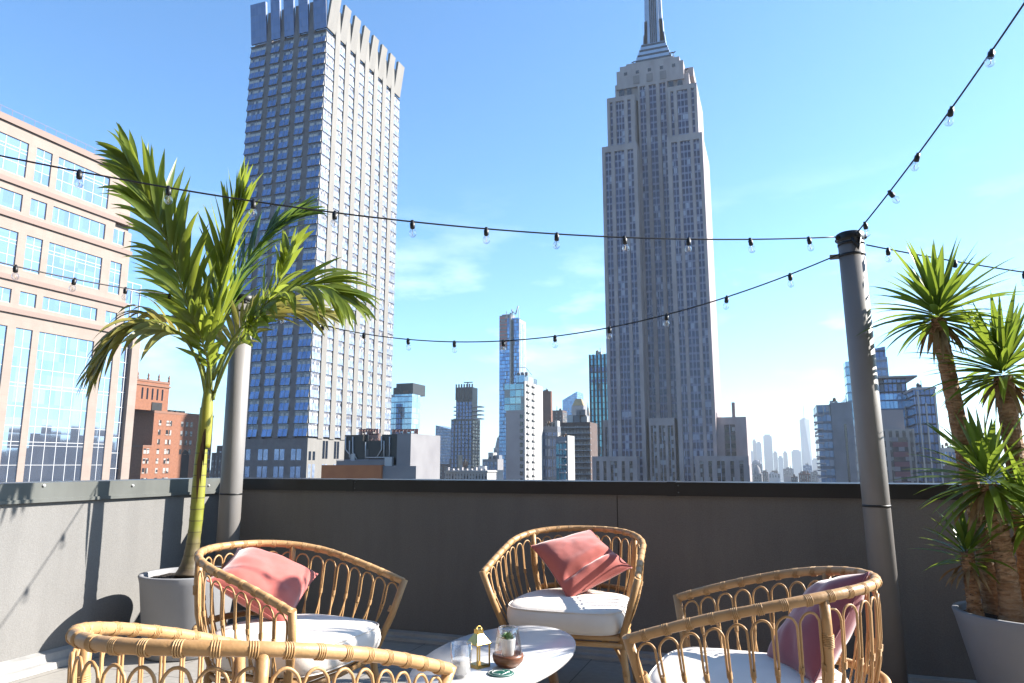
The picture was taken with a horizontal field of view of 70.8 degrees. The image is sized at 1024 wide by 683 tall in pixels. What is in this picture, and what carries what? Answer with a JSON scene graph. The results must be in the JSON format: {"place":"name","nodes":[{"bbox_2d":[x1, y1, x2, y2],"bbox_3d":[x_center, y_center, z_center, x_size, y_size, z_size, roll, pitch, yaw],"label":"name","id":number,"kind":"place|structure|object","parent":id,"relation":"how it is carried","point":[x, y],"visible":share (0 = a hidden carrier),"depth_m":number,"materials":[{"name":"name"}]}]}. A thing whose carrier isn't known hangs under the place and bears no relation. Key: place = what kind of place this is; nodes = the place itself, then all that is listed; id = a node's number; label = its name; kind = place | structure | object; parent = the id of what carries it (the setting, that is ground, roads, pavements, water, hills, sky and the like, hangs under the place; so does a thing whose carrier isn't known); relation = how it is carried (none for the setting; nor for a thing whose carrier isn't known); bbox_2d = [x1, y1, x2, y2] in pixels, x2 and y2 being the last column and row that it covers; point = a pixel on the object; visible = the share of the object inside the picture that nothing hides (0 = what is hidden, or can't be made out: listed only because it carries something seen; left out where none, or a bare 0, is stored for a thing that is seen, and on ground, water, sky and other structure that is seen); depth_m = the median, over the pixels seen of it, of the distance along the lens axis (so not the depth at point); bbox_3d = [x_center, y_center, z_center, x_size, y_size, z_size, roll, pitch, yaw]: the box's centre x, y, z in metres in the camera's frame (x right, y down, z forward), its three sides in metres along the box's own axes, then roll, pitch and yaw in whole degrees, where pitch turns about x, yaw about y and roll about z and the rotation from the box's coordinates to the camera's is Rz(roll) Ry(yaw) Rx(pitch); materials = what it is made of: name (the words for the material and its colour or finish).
{"place":"outdoors","nodes":[
{"label":"outdoors","id":0,"kind":"place"},
{"bbox_2d":[0,104,140,481],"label":"office block","id":1,"kind":"structure","parent":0,"point":[53,426],"depth_m":96.42,"materials":[{"name":"beige stone"}]},
{"bbox_2d":[129,371,213,478],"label":"brick hotel","id":2,"kind":"structure","parent":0,"point":[164,441],"depth_m":282.89,"materials":[{"name":"brown brick"}]},
{"bbox_2d":[210,446,222,477],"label":"brick block","id":3,"kind":"structure","parent":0,"point":[216,461],"depth_m":405.37,"materials":[{"name":"grey brick"}]},
{"bbox_2d":[236,0,404,477],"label":"hotel tower","id":4,"kind":"structure","parent":0,"point":[322,117],"depth_m":201.45,"materials":[{"name":"grey concrete"}]},
{"bbox_2d":[8,640,654,682],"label":"terrace floor","id":5,"kind":"structure","parent":0,"point":[576,670],"depth_m":4.40,"materials":[{"name":"concrete"}]},
{"bbox_2d":[0,478,219,682],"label":"parapet wall","id":6,"kind":"structure","parent":5,"relation":"on","point":[72,553],"depth_m":4.73,"materials":[{"name":"paint"}]},
{"bbox_2d":[138,566,231,661],"bbox_3d":[-2.207,1.833,4.882,0.630,0.517,0.630,-3,-10,20],"label":"planter","id":7,"kind":"object","parent":5,"relation":"on","point":[166,597],"visible":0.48,"depth_m":4.63,"materials":[{"name":"concrete"}]},
{"bbox_2d":[75,122,382,576],"bbox_3d":[-1.991,-0.016,5.204,2.198,3.271,1.360,0,-10,-1],"label":"palm tree","id":8,"kind":"object","parent":7,"relation":"in","point":[170,270],"visible":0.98,"depth_m":5.15,"materials":[{"name":"green plant"}]},
{"bbox_2d":[215,294,253,624],"bbox_3d":[-2.187,0.908,5.643,0.263,2.598,0.260,-3,-10,20],"label":"light post","id":9,"kind":"object","parent":5,"relation":"on","point":[232,469],"visible":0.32,"depth_m":5.59,"materials":[{"name":"metal"}]},
{"bbox_2d":[0,262,170,298],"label":"string light","id":10,"kind":"object","parent":9,"relation":"hanging from","point":[16,267],"visible":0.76,"depth_m":4.43,"materials":[{"name":"black plastic"}]},
{"bbox_2d":[245,253,839,351],"bbox_3d":[-0.108,-0.195,4.973,4.365,0.556,0.052,-4,-10,21],"label":"string light","id":11,"kind":"object","parent":9,"relation":"hanging from","point":[726,299],"visible":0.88,"depth_m":4.69,"materials":[{"name":"black plastic"}]},
{"bbox_2d":[65,621,456,682],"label":"rattan armchair","id":12,"kind":"object","parent":5,"relation":"on","point":[85,640],"visible":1,"depth_m":1.68,"materials":[{"name":"beige wicker"}]},
{"bbox_2d":[191,540,407,682],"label":"rattan armchair","id":13,"kind":"object","parent":5,"relation":"on","point":[203,622],"visible":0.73,"depth_m":3.20,"materials":[{"name":"beige wicker"}]},
{"bbox_2d":[210,614,380,677],"bbox_3d":[-1.016,1.382,3.334,0.694,0.152,0.664,-4,-10,23],"label":"seat cushion","id":14,"kind":"object","parent":13,"relation":"on","point":[326,629],"visible":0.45,"depth_m":3.22,"materials":[{"name":"white fabric"}]},
{"bbox_2d":[206,547,317,621],"bbox_3d":[-1.226,1.183,3.561,0.436,0.181,0.436,28,10,-4],"label":"pillow","id":15,"kind":"object","parent":14,"relation":"on","point":[287,581],"visible":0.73,"depth_m":3.49,"materials":[{"name":"pink fabric"}]},
{"bbox_2d":[407,626,575,682],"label":"coffee table","id":16,"kind":"object","parent":5,"relation":"on","point":[548,652],"visible":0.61,"depth_m":3.00,"materials":[{"name":"white stone"}]},
{"bbox_2d":[451,642,471,675],"bbox_3d":[-0.190,1.188,2.687,0.078,0.118,0.078,-3,-10,20],"label":"candle glass","id":17,"kind":"object","parent":16,"relation":"on","point":[461,664],"visible":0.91,"depth_m":2.66,"materials":[{"name":"white wax"}]},
{"bbox_2d":[466,626,490,668],"bbox_3d":[-0.131,1.195,2.827,0.071,0.150,0.071,9,-13,-41],"label":"lantern","id":18,"kind":"object","parent":16,"relation":"on","point":[478,637],"visible":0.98,"depth_m":2.82,"materials":[{"name":"gold metal"}]},
{"bbox_2d":[487,669,513,677],"bbox_3d":[-0.042,1.249,2.713,0.102,0.006,0.102,-3,-10,20],"label":"coaster","id":19,"kind":"object","parent":16,"relation":"on","point":[500,673],"visible":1,"depth_m":2.70,"materials":[{"name":"green ceramic"}]},
{"bbox_2d":[492,627,523,667],"bbox_3d":[-0.016,1.198,2.827,0.123,0.145,0.123,-3,-10,20],"label":"terrarium","id":20,"kind":"object","parent":16,"relation":"on","point":[502,661],"visible":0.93,"depth_m":2.78,"materials":[{"name":"brown wood"}]},
{"bbox_2d":[500,631,515,655],"bbox_3d":[-0.018,1.185,2.830,0.065,0.089,0.062,-3,-10,20],"label":"succulent pot","id":21,"kind":"object","parent":20,"relation":"on","point":[508,643],"visible":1,"depth_m":2.81,"materials":[{"name":"white ceramic"}]},
{"bbox_2d":[479,525,646,682],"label":"rattan armchair","id":22,"kind":"object","parent":5,"relation":"on","point":[632,590],"visible":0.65,"depth_m":4.17,"materials":[{"name":"beige wicker"}]},
{"bbox_2d":[507,588,628,635],"bbox_3d":[0.343,1.505,4.061,0.664,0.152,0.694,-3,-10,18],"label":"seat cushion","id":23,"kind":"object","parent":22,"relation":"on","point":[593,613],"visible":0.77,"depth_m":3.79,"materials":[{"name":"white fabric"}]},
{"bbox_2d":[531,529,631,596],"bbox_3d":[0.403,1.291,4.258,0.436,0.178,0.436,-13,29,-24],"label":"pillow","id":24,"kind":"object","parent":23,"relation":"on","point":[579,562],"visible":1,"depth_m":4.16,"materials":[{"name":"pink fabric"}]},
{"bbox_2d":[237,478,1016,682],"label":"parapet wall","id":25,"kind":"structure","parent":5,"relation":"on","point":[437,544],"depth_m":4.81,"materials":[{"name":"grey paint"}]},
{"bbox_2d":[622,566,891,682],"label":"rattan armchair","id":26,"kind":"object","parent":5,"relation":"on","point":[683,625],"visible":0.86,"depth_m":2.37,"materials":[{"name":"beige wicker"}]},
{"bbox_2d":[648,647,848,682],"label":"seat cushion","id":27,"kind":"object","parent":26,"relation":"on","point":[764,665],"visible":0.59,"depth_m":2.62,"materials":[{"name":"white fabric"}]},
{"bbox_2d":[767,572,869,682],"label":"pillow","id":28,"kind":"object","parent":27,"relation":"on","point":[787,642],"visible":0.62,"depth_m":2.56,"materials":[{"name":"fabric"}]},
{"bbox_2d":[829,230,907,682],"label":"light post","id":29,"kind":"object","parent":5,"relation":"on","point":[877,517],"visible":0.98,"depth_m":4.02,"materials":[{"name":"metal"}]},
{"bbox_2d":[0,155,837,251],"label":"string light","id":30,"kind":"object","parent":29,"relation":"hanging from","point":[80,172],"visible":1,"depth_m":3.65,"materials":[{"name":"black plastic"}]},
{"bbox_2d":[857,2,1023,235],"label":"string light","id":31,"kind":"object","parent":29,"relation":"hanging from","point":[951,110],"visible":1,"depth_m":3.24,"materials":[{"name":"black plastic"}]},
{"bbox_2d":[866,244,1023,285],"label":"string light","id":32,"kind":"object","parent":29,"relation":"hanging from","point":[889,250],"visible":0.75,"depth_m":4.15,"materials":[{"name":"black plastic"}]},
{"bbox_2d":[951,599,1023,682],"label":"planter","id":33,"kind":"object","parent":5,"relation":"on","point":[994,645],"visible":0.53,"depth_m":3.40,"materials":[{"name":"concrete"}]},
{"bbox_2d":[858,238,1023,622],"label":"yucca","id":34,"kind":"object","parent":33,"relation":"in","point":[983,533],"visible":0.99,"depth_m":3.69,"materials":[{"name":"green plant"}]},
{"bbox_2d":[390,383,424,433],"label":"glass tower","id":35,"kind":"structure","parent":0,"point":[405,405],"depth_m":473.31,"materials":[{"name":"blue glass"}]},
{"bbox_2d":[435,425,450,463],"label":"glass tower","id":36,"kind":"structure","parent":0,"point":[443,433],"depth_m":828.13,"materials":[{"name":"blue glass"}]},
{"bbox_2d":[440,459,450,478],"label":"brown block","id":37,"kind":"structure","parent":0,"point":[443,467],"depth_m":693.31,"materials":[{"name":"grey brick"}]},
{"bbox_2d":[450,382,483,469],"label":"black tower","id":38,"kind":"structure","parent":0,"point":[465,432],"depth_m":673.63,"materials":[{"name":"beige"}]},
{"bbox_2d":[444,458,502,479],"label":"ornate block","id":39,"kind":"structure","parent":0,"point":[465,471],"depth_m":429.82,"materials":[{"name":"grey stone"}]},
{"bbox_2d":[482,453,502,469],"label":"grey block","id":40,"kind":"structure","parent":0,"point":[493,461],"depth_m":552.47,"materials":[{"name":"concrete"}]},
{"bbox_2d":[494,436,498,454],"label":"gothic tower","id":41,"kind":"structure","parent":0,"point":[496,449],"depth_m":955.28,"materials":[{"name":"concrete"}]},
{"bbox_2d":[0,0,1023,469],"label":"sky","id":42,"kind":"structure","parent":0,"point":[813,111],"materials":[{"name":"blue"}]},
{"bbox_2d":[499,306,525,479],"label":"blue tower","id":43,"kind":"structure","parent":0,"point":[512,356],"depth_m":689.00,"materials":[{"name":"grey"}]},
{"bbox_2d":[504,367,542,479],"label":"apartment tower","id":44,"kind":"structure","parent":0,"point":[523,402],"depth_m":228.78,"materials":[{"name":"white concrete"}]},
{"bbox_2d":[543,388,552,425],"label":"brick tower","id":45,"kind":"structure","parent":0,"point":[547,406],"depth_m":584.88,"materials":[{"name":"grey"}]},
{"bbox_2d":[543,421,560,479],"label":"apartment block","id":46,"kind":"structure","parent":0,"point":[551,431],"depth_m":242.62,"materials":[{"name":"concrete"}]},
{"bbox_2d":[553,408,566,422],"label":"brick block","id":47,"kind":"structure","parent":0,"point":[560,414],"depth_m":642.93,"materials":[{"name":"grey"}]},
{"bbox_2d":[556,433,574,479],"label":"apartment block","id":48,"kind":"structure","parent":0,"point":[565,456],"depth_m":210.41,"materials":[{"name":"stone"}]},
{"bbox_2d":[562,392,582,414],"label":"glass tower","id":49,"kind":"structure","parent":0,"point":[567,402],"depth_m":1137.28,"materials":[{"name":"blue glass"}]},
{"bbox_2d":[560,409,597,479],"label":"apartment block","id":50,"kind":"structure","parent":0,"point":[580,427],"depth_m":387.43,"materials":[{"name":"grey concrete"}]},
{"bbox_2d":[572,399,585,414],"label":"golden tower","id":51,"kind":"structure","parent":0,"point":[578,404],"depth_m":1032.01,"materials":[{"name":"concrete"}]},
{"bbox_2d":[589,349,607,455],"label":"teal tower","id":52,"kind":"structure","parent":0,"point":[598,388],"depth_m":459.19,"materials":[{"name":"grey"}]},
{"bbox_2d":[592,0,751,481],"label":"skyscraper","id":53,"kind":"structure","parent":0,"point":[666,421],"depth_m":349.06,"materials":[{"name":"stone"}]},
{"bbox_2d":[752,439,756,460],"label":"downtown tower","id":54,"kind":"structure","parent":0,"point":[754,450],"depth_m":4223.35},
{"bbox_2d":[751,460,762,475],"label":"rooftop block","id":55,"kind":"structure","parent":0,"point":[755,463],"depth_m":1777.39,"materials":[{"name":"grey concrete"}]},
{"bbox_2d":[753,465,762,481],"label":"rooftop block","id":56,"kind":"structure","parent":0,"point":[757,475],"depth_m":886.43,"materials":[{"name":"concrete"}]},
{"bbox_2d":[756,442,762,465],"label":"downtown tower","id":57,"kind":"structure","parent":0,"point":[759,450],"depth_m":4166.89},
{"bbox_2d":[761,469,768,481],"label":"rooftop block","id":58,"kind":"structure","parent":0,"point":[765,477],"depth_m":1115.12,"materials":[{"name":"grey brick"}]},
{"bbox_2d":[763,434,773,472],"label":"downtown tower","id":59,"kind":"structure","parent":0,"point":[768,452],"depth_m":4288.94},
{"bbox_2d":[768,468,780,481],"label":"rooftop block","id":60,"kind":"structure","parent":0,"point":[773,476],"depth_m":1388.69,"materials":[{"name":"grey concrete"}]},
{"bbox_2d":[773,451,778,472],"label":"downtown tower","id":61,"kind":"structure","parent":0,"point":[775,457],"depth_m":4175.02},
{"bbox_2d":[778,456,783,479],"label":"downtown tower","id":62,"kind":"structure","parent":0,"point":[780,463],"depth_m":3975.70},
{"bbox_2d":[783,451,787,468],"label":"downtown tower","id":63,"kind":"structure","parent":0,"point":[785,457],"depth_m":4204.02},
{"bbox_2d":[783,465,793,481],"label":"rooftop block","id":64,"kind":"structure","parent":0,"point":[788,473],"depth_m":1564.31,"materials":[{"name":"grey stone"}]},
{"bbox_2d":[791,474,797,481],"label":"rooftop block","id":65,"kind":"structure","parent":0,"point":[794,478],"depth_m":733.64,"materials":[{"name":"grey brick"}]},
{"bbox_2d":[791,450,801,478],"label":"downtown tower","id":66,"kind":"structure","parent":0,"point":[796,461],"depth_m":4319.90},
{"bbox_2d":[798,470,810,481],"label":"rooftop block","id":67,"kind":"structure","parent":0,"point":[804,476],"depth_m":776.44,"materials":[{"name":"grey brick"}]},
{"bbox_2d":[799,406,812,470],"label":"spired tower","id":68,"kind":"structure","parent":0,"point":[806,450],"depth_m":4329.38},
{"bbox_2d":[802,462,811,473],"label":"rooftop block","id":69,"kind":"structure","parent":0,"point":[807,466],"depth_m":1371.10,"materials":[{"name":"grey"}]},
{"bbox_2d":[810,470,817,481],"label":"rooftop block","id":70,"kind":"structure","parent":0,"point":[814,475],"depth_m":1182.19,"materials":[{"name":"grey"}]},
{"bbox_2d":[812,458,817,471],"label":"downtown tower","id":71,"kind":"structure","parent":0,"point":[814,463],"depth_m":3920.47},
{"bbox_2d":[813,395,857,481],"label":"concrete tower","id":72,"kind":"structure","parent":0,"point":[835,441],"depth_m":272.64,"materials":[{"name":"concrete"},{"name":"glass"}]},
{"bbox_2d":[881,410,918,482],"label":"apartment tower","id":73,"kind":"structure","parent":0,"point":[899,443],"depth_m":229.16,"materials":[{"name":"grey concrete"}]},
{"bbox_2d":[941,442,956,462],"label":"white block","id":74,"kind":"structure","parent":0,"point":[948,451],"depth_m":362.87,"materials":[{"name":"grey concrete"}]},
{"bbox_2d":[943,455,959,482],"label":"brick block","id":75,"kind":"structure","parent":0,"point":[949,467],"depth_m":283.73,"materials":[{"name":"grey"}]},
{"bbox_2d":[977,433,1001,483],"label":"white block","id":76,"kind":"structure","parent":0,"point":[988,480],"depth_m":321.12,"materials":[{"name":"grey"}]},
{"label":"ground","id":77,"kind":"structure","parent":0,"visible":0},
{"bbox_2d":[321,429,439,478],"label":"building","id":78,"kind":"structure","parent":77,"relation":"on","point":[404,455],"depth_m":82.10,"materials":[{"name":"concrete"}]},
{"bbox_2d":[364,449,368,459],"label":"door","id":79,"kind":"structure","parent":78,"relation":"in","point":[367,450],"depth_m":82.60,"materials":[{"name":"grey metal"}]},
{"bbox_2d":[842,346,916,481],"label":"glass tower","id":80,"kind":"structure","parent":77,"relation":"on","point":[892,389],"depth_m":297.11,"materials":[{"name":"blue glass"}]},
{"bbox_2d":[903,381,943,482],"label":"office tower","id":81,"kind":"structure","parent":77,"relation":"on","point":[921,406],"depth_m":271.69,"materials":[{"name":"blue glass"}]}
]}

